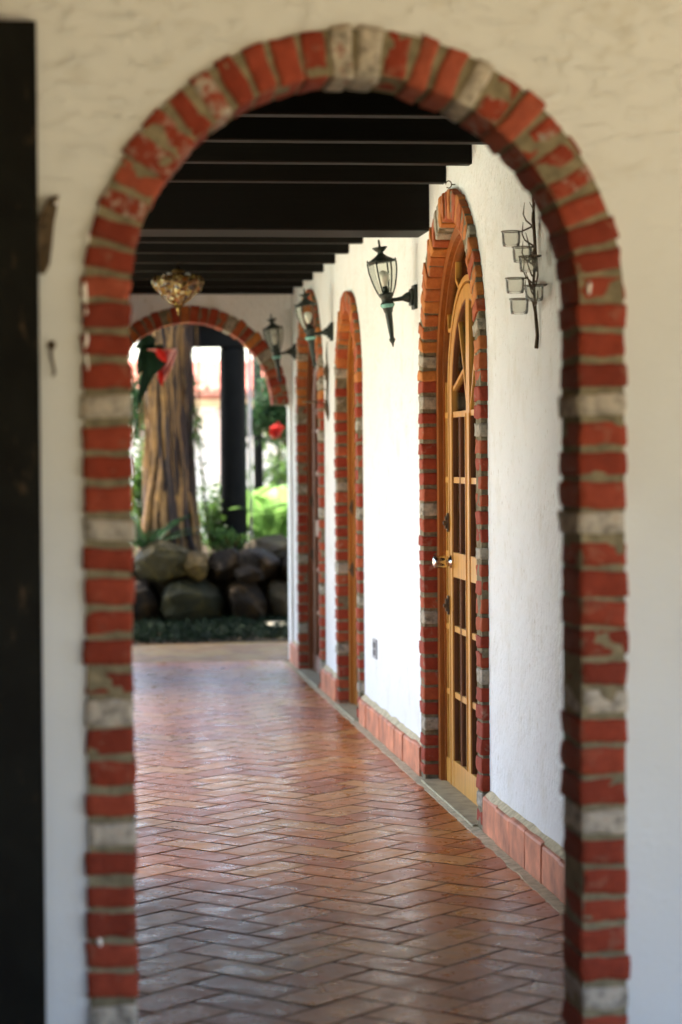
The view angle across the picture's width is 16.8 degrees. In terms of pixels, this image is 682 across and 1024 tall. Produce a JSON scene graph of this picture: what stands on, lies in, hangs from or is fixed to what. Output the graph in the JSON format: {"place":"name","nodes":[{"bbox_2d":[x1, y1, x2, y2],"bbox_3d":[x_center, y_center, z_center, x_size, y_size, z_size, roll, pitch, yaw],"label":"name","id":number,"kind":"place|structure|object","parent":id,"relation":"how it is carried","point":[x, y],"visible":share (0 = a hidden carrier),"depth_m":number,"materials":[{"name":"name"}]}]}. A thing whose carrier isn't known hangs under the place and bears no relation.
{"place":"outdoors","nodes":[
{"label":"outdoors","id":0,"kind":"place"},
{"bbox_2d":[130,342,281,481],"label":"sky","id":1,"kind":"structure","parent":0,"point":[206,354],"materials":[{"name":"white"}]},
{"bbox_2d":[131,543,287,622],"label":"soil","id":2,"kind":"structure","parent":0,"point":[223,585],"depth_m":22.16,"materials":[{"name":"brown soil"}]},
{"bbox_2d":[131,408,146,553],"bbox_3d":[-1.960,-0.212,23.345,0.732,1.699,0.660,-1,1,-7],"label":"leafy plant","id":3,"kind":"object","parent":2,"relation":"on","point":[137,486],"visible":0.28,"depth_m":23.18,"materials":[{"name":"green plant"}]},
{"bbox_2d":[139,324,202,551],"bbox_3d":[-3.313,-3.027,19.996,8.573,7.421,9.041,-1,2,-35],"label":"tree","id":4,"kind":"object","parent":2,"relation":"on","point":[169,482],"visible":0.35,"depth_m":22.36,"materials":[{"name":"brown plant"}]},
{"bbox_2d":[188,342,214,537],"bbox_3d":[-1.351,-0.700,22.411,0.260,1.902,0.197,-1,1,-7],"label":"vine","id":5,"kind":"object","parent":4,"relation":"attached to","point":[199,442],"visible":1,"depth_m":22.41,"materials":[{"name":"green plant"}]},
{"bbox_2d":[197,466,225,555],"bbox_3d":[-1.214,0.085,22.820,0.387,1.089,0.520,1,2,37],"label":"leafy plant","id":6,"kind":"object","parent":2,"relation":"on","point":[216,517],"visible":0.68,"depth_m":22.72,"materials":[{"name":"green plant"}]},
{"bbox_2d":[208,548,239,579],"bbox_3d":[-1.101,0.494,22.042,0.364,0.314,0.500,-1,1,-7],"label":"boulder","id":7,"kind":"object","parent":2,"relation":"on","point":[223,564],"visible":0.86,"depth_m":21.86,"materials":[{"name":"grey stone"}]},
{"bbox_2d":[205,526,254,549],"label":"leafy plant","id":8,"kind":"object","parent":7,"relation":"on","point":[233,538],"visible":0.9,"depth_m":22.18,"materials":[{"name":"green plant"}]},
{"bbox_2d":[220,347,246,550],"bbox_3d":[-1.062,-0.601,22.778,0.264,2.040,0.264,-1,1,-7],"label":"gallery post","id":9,"kind":"object","parent":2,"relation":"on","point":[233,464],"visible":0.79,"depth_m":22.67,"materials":[{"name":"black wood"}]},
{"bbox_2d":[193,324,244,347],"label":"gallery roof","id":10,"kind":"structure","parent":9,"relation":"on","point":[209,337],"depth_m":22.60,"materials":[{"name":"black wood"}]},
{"bbox_2d":[247,349,252,540],"bbox_3d":[-0.904,-0.646,22.948,0.037,1.960,0.034,-1,1,-7],"label":"drain pipe","id":11,"kind":"object","parent":10,"relation":"attached to","point":[250,446],"visible":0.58,"depth_m":22.93,"materials":[{"name":"white metal"}]},
{"bbox_2d":[197,484,287,536],"bbox_3d":[-0.771,0.036,23.311,1.604,0.706,1.989,-2,2,-41],"label":"fern","id":12,"kind":"object","parent":2,"relation":"on","point":[269,513],"visible":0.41,"depth_m":23.02,"materials":[{"name":"green plant"}]},
{"bbox_2d":[244,534,287,559],"bbox_3d":[-0.665,0.364,22.442,0.557,0.287,0.724,-1,1,-7],"label":"boulder","id":13,"kind":"object","parent":2,"relation":"on","point":[276,545],"visible":0.45,"depth_m":22.23,"materials":[{"name":"grey stone"}]},
{"bbox_2d":[269,422,284,500],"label":"red flower","id":14,"kind":"object","parent":2,"relation":"on","point":[276,431],"visible":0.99,"depth_m":24.38,"materials":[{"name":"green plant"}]},
{"bbox_2d":[132,613,288,644],"bbox_3d":[-1.276,1.025,20.800,3.711,0.163,2.553,-1,1,-7],"label":"ground cover","id":15,"kind":"object","parent":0,"point":[172,630],"visible":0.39,"depth_m":20.42,"materials":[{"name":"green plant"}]},
{"bbox_2d":[266,621,288,626],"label":"kerb","id":16,"kind":"structure","parent":15,"relation":"on","point":[270,623],"depth_m":21.18,"materials":[{"name":"concrete"}]},
{"bbox_2d":[132,641,289,662],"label":"path","id":17,"kind":"structure","parent":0,"point":[214,653],"depth_m":18.45,"materials":[{"name":"beige concrete"}]},
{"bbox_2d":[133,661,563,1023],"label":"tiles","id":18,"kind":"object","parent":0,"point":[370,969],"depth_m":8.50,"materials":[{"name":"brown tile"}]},
{"bbox_2d":[133,660,564,1023],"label":"floor","id":19,"kind":"structure","parent":0,"point":[495,1006],"depth_m":8.46,"materials":[{"name":"ceramic"}]},
{"bbox_2d":[129,294,293,659],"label":"end wall","id":20,"kind":"structure","parent":19,"relation":"on","point":[241,318],"depth_m":17.62,"materials":[{"name":"paint"}]},
{"bbox_2d":[284,661,563,914],"bbox_3d":[0.313,1.282,11.697,0.078,0.012,12.108,-1,1,-7],"label":"floor border","id":21,"kind":"object","parent":19,"relation":"on","point":[551,898],"visible":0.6,"depth_m":9.92,"materials":[{"name":"beige concrete"}]},
{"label":"ground","id":22,"kind":"structure","parent":0,"visible":0},
{"bbox_2d":[132,579,161,622],"bbox_3d":[-1.931,0.863,21.916,0.468,0.447,0.626,-1,1,-7],"label":"boulder","id":23,"kind":"object","parent":22,"relation":"on","point":[146,604],"visible":0.45,"depth_m":21.70,"materials":[{"name":"grey stone"}]},
{"bbox_2d":[130,349,209,446],"bbox_3d":[-2.268,-1.249,26.799,1.509,1.411,1.161,-1,1,-7],"label":"dark tree","id":24,"kind":"object","parent":22,"relation":"on","point":[134,391],"visible":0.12,"depth_m":26.71,"materials":[{"name":"green plant"}]},
{"bbox_2d":[158,577,226,622],"bbox_3d":[-1.412,0.851,21.915,0.670,0.476,0.704,-1,1,-7],"label":"boulder","id":25,"kind":"object","parent":22,"relation":"on","point":[192,599],"visible":0.84,"depth_m":21.68,"materials":[{"name":"grey stone"}]},
{"bbox_2d":[134,539,189,584],"bbox_3d":[-1.675,0.477,21.975,0.622,0.435,0.615,-1,1,-7],"label":"boulder","id":26,"kind":"object","parent":25,"relation":"on","point":[160,561],"visible":0.84,"depth_m":21.76,"materials":[{"name":"grey stone"}]},
{"bbox_2d":[131,512,211,547],"bbox_3d":[-1.830,0.195,22.182,1.393,0.377,1.193,-1,1,-7],"label":"fern","id":27,"kind":"object","parent":26,"relation":"on","point":[139,541],"visible":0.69,"depth_m":22.04,"materials":[{"name":"green plant"}]},
{"bbox_2d":[183,550,208,581],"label":"boulder","id":28,"kind":"object","parent":25,"relation":"on","point":[196,565],"visible":1,"depth_m":21.73,"materials":[{"name":"brown stone"}]},
{"bbox_2d":[131,453,271,543],"bbox_3d":[-1.877,0.201,31.011,5.700,2.014,1.861,-1,1,-7],"label":"shrub","id":29,"kind":"object","parent":22,"relation":"on","point":[202,534],"visible":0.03,"depth_m":31.09,"materials":[{"name":"green plant"}]},
{"bbox_2d":[130,360,286,541],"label":"garden pavilion","id":30,"kind":"structure","parent":22,"relation":"on","point":[210,375],"depth_m":36.19,"materials":[{"name":"ceramic"}]},
{"bbox_2d":[226,579,268,621],"bbox_3d":[-0.891,0.850,21.981,0.405,0.497,0.620,-1,1,-7],"label":"boulder","id":31,"kind":"object","parent":22,"relation":"on","point":[248,600],"visible":0.69,"depth_m":21.75,"materials":[{"name":"grey stone"}]},
{"bbox_2d":[234,565,263,583],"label":"boulder","id":32,"kind":"object","parent":31,"relation":"on","point":[251,574],"visible":1,"depth_m":21.71,"materials":[{"name":"grey stone"}]},
{"bbox_2d":[237,547,281,581],"bbox_3d":[-0.781,0.499,22.013,0.451,0.333,0.554,-1,1,-7],"label":"boulder","id":33,"kind":"object","parent":31,"relation":"on","point":[268,564],"visible":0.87,"depth_m":21.82,"materials":[{"name":"grey stone"}]},
{"bbox_2d":[219,362,286,450],"bbox_3d":[-0.653,-1.195,26.486,1.396,1.296,1.095,-2,2,-43],"label":"dark tree","id":34,"kind":"object","parent":22,"relation":"on","point":[265,415],"visible":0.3,"depth_m":26.25,"materials":[{"name":"green plant"}]},
{"bbox_2d":[252,357,263,538],"bbox_3d":[-0.968,-0.659,27.070,0.140,2.800,0.140,-1,1,-7],"label":"garden pole","id":35,"kind":"object","parent":22,"relation":"on","point":[258,466],"visible":0.19,"depth_m":27.02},
{"bbox_2d":[247,391,287,538],"bbox_3d":[-0.456,-0.498,29.627,1.633,2.683,1.560,-1,1,-7],"label":"shrub","id":36,"kind":"object","parent":22,"relation":"on","point":[271,470],"visible":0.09,"depth_m":29.50,"materials":[{"name":"green plant"}]},
{"bbox_2d":[266,580,288,618],"bbox_3d":[-0.591,0.863,22.027,0.249,0.419,0.520,-1,1,-7],"label":"boulder","id":37,"kind":"object","parent":22,"relation":"on","point":[277,595],"visible":0.69,"depth_m":21.86,"materials":[{"name":"grey stone"}]},
{"bbox_2d":[280,556,287,580],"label":"boulder","id":38,"kind":"object","parent":37,"relation":"on","point":[284,572],"visible":0.23,"depth_m":21.93,"materials":[{"name":"grey stone"}]},
{"bbox_2d":[0,0,681,1023],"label":"arch wall","id":39,"kind":"structure","parent":22,"relation":"on","point":[568,112],"depth_m":5.36,"materials":[{"name":"paint"}]},
{"bbox_2d":[48,341,55,377],"bbox_3d":[-0.657,-0.347,5.245,0.020,0.084,0.012,-1,1,-7],"label":"wall hook","id":40,"kind":"object","parent":39,"relation":"attached to","point":[51,345],"depth_m":5.24,"materials":[{"name":"metal"}]},
{"bbox_2d":[290,145,563,903],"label":"corridor wall","id":41,"kind":"structure","parent":22,"relation":"on","point":[479,204],"depth_m":10.74,"materials":[{"name":"paint"}]},
{"bbox_2d":[263,314,295,383],"bbox_3d":[-0.463,-1.223,17.326,0.247,0.530,0.146,-1,1,-7],"label":"wall lantern","id":42,"kind":"object","parent":41,"relation":"attached to","point":[276,350],"depth_m":17.31,"materials":[{"name":"metal"}]},
{"bbox_2d":[297,322,319,687],"bbox_3d":[-0.109,-0.115,16.305,0.290,2.649,1.352,-1,1,-7],"label":"arched door","id":43,"kind":"structure","parent":41,"relation":"attached to","point":[311,674],"depth_m":16.79,"materials":[{"name":"brown wood"}]},
{"bbox_2d":[295,288,333,368],"bbox_3d":[-0.177,-1.186,14.943,0.247,0.530,0.146,-1,1,-7],"label":"wall lantern","id":44,"kind":"object","parent":41,"relation":"attached to","point":[310,332],"depth_m":14.92,"materials":[{"name":"metal"}]},
{"bbox_2d":[302,344,328,419],"bbox_3d":[-0.176,-0.859,15.156,0.187,0.530,0.104,-2,2,-42],"label":"iron bracket","id":45,"kind":"object","parent":41,"relation":"attached to","point":[326,378],"visible":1,"depth_m":15.17,"materials":[{"name":"black metal"}]},
{"bbox_2d":[336,328,357,720],"bbox_3d":[0.157,0.018,14.103,0.290,2.479,0.922,-1,1,-7],"label":"arched door","id":46,"kind":"structure","parent":41,"relation":"attached to","point":[349,709],"depth_m":14.48,"materials":[{"name":"brown wood"}]},
{"bbox_2d":[373,638,376,658],"bbox_3d":[0.190,0.772,13.036,0.012,0.110,0.140,-1,1,-7],"label":"power outlet","id":47,"kind":"object","parent":41,"relation":"attached to","point":[375,648],"visible":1,"depth_m":12.99,"materials":[{"name":"white plastic"}]},
{"bbox_2d":[366,240,417,346],"bbox_3d":[0.249,-1.080,11.400,0.247,0.530,0.146,-1,1,-7],"label":"wall lantern","id":48,"kind":"object","parent":41,"relation":"attached to","point":[410,297],"depth_m":11.38,"materials":[{"name":"metal"}]},
{"bbox_2d":[421,226,477,826],"bbox_3d":[0.603,0.017,10.379,0.290,2.646,1.412,-1,1,-7],"label":"arched door","id":49,"kind":"structure","parent":41,"relation":"attached to","point":[454,563],"depth_m":10.72,"materials":[{"name":"brown wood"}]},
{"bbox_2d":[501,201,546,348],"bbox_3d":[0.662,-0.882,8.437,0.139,0.568,0.346,-1,1,-7],"label":"candle sconce","id":50,"kind":"object","parent":41,"relation":"attached to","point":[533,257],"visible":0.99,"depth_m":8.44,"materials":[{"name":"metal"}]},
{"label":"terrace","id":51,"kind":"structure","parent":22,"relation":"on","visible":0},
{"bbox_2d":[0,20,57,1023],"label":"door post","id":52,"kind":"object","parent":51,"relation":"on","point":[25,245],"depth_m":5.18,"materials":[{"name":"paint"}]},
{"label":"ceiling","id":53,"kind":"structure","parent":0,"visible":0},
{"bbox_2d":[134,326,176,407],"bbox_3d":[-1.493,-1.507,18.800,0.331,1.320,0.267,-2,2,-42],"label":"hanging planter","id":54,"kind":"object","parent":53,"relation":"hanging from","point":[153,360],"visible":0.97,"depth_m":18.76,"materials":[{"name":"ceramic"}]},
{"bbox_2d":[151,264,203,315],"bbox_3d":[-1.057,-1.501,14.953,0.345,0.456,0.350,-1,1,-7],"label":"pendant lamp","id":55,"kind":"object","parent":53,"relation":"hanging from","point":[177,290],"visible":0.97,"depth_m":14.86,"materials":[{"name":"gold metal"}]},
{"bbox_2d":[131,287,293,293],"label":"ceiling joist","id":56,"kind":"object","parent":53,"relation":"attached to","point":[228,290],"visible":0.27,"depth_m":17.40,"materials":[{"name":"black wood"}]},
{"bbox_2d":[130,280,302,286],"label":"ceiling joist","id":57,"kind":"object","parent":53,"relation":"attached to","point":[237,283],"visible":0.23,"depth_m":16.70,"materials":[{"name":"black wood"}]},
{"bbox_2d":[130,272,312,279],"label":"ceiling joist","id":58,"kind":"object","parent":53,"relation":"attached to","point":[230,276],"visible":0.28,"depth_m":16.03,"materials":[{"name":"black wood"}]},
{"bbox_2d":[132,264,323,272],"bbox_3d":[-1.575,-1.664,15.292,2.929,0.144,0.088,-1,1,-7],"label":"ceiling joist","id":59,"kind":"object","parent":53,"relation":"attached to","point":[292,268],"visible":0.35,"depth_m":15.35,"materials":[{"name":"black wood"}]},
{"bbox_2d":[133,254,334,263],"bbox_3d":[-1.496,-1.649,14.636,2.929,0.145,0.089,-1,1,-7],"label":"ceiling joist","id":60,"kind":"object","parent":53,"relation":"attached to","point":[234,258],"visible":0.37,"depth_m":14.70,"materials":[{"name":"black wood"}]},
{"bbox_2d":[135,243,348,253],"bbox_3d":[-1.411,-1.635,13.931,2.929,0.144,0.089,-1,1,-7],"label":"ceiling joist","id":61,"kind":"object","parent":53,"relation":"attached to","point":[177,248],"visible":0.37,"depth_m":13.99,"materials":[{"name":"black wood"}]},
{"bbox_2d":[138,237,362,243],"bbox_3d":[-1.331,-1.620,13.267,2.929,0.144,0.088,-1,1,-7],"label":"ceiling joist","id":62,"kind":"object","parent":53,"relation":"attached to","point":[272,240],"visible":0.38,"depth_m":13.33,"materials":[{"name":"black wood"}]},
{"bbox_2d":[141,183,428,237],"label":"ceiling beam","id":63,"kind":"structure","parent":53,"relation":"attached to","point":[288,210],"depth_m":10.91,"materials":[{"name":"black wood"}]},
{"bbox_2d":[168,164,445,183],"bbox_3d":[-0.982,-1.556,10.358,2.929,0.144,0.087,-1,1,-7],"label":"ceiling joist","id":64,"kind":"object","parent":53,"relation":"attached to","point":[305,174],"visible":0.45,"depth_m":10.42,"materials":[{"name":"black wood"}]},
{"bbox_2d":[182,142,471,165],"bbox_3d":[-0.902,-1.542,9.693,2.929,0.144,0.087,-1,1,-7],"label":"ceiling joist","id":65,"kind":"object","parent":53,"relation":"attached to","point":[335,154],"visible":0.46,"depth_m":9.76,"materials":[{"name":"black wood"}]},
{"bbox_2d":[202,117,483,144],"bbox_3d":[-0.823,-1.527,9.038,2.929,0.144,0.086,-1,1,-7],"label":"ceiling joist","id":66,"kind":"object","parent":53,"relation":"attached to","point":[335,130],"visible":0.4,"depth_m":9.10,"materials":[{"name":"black wood"}]},
{"bbox_2d":[238,88,449,118],"bbox_3d":[-0.741,-1.512,8.353,2.929,0.144,0.088,-1,1,-7],"label":"ceiling joist","id":67,"kind":"object","parent":53,"relation":"attached to","point":[343,103],"visible":0.25,"depth_m":8.40,"materials":[{"name":"black wood"}]}
]}

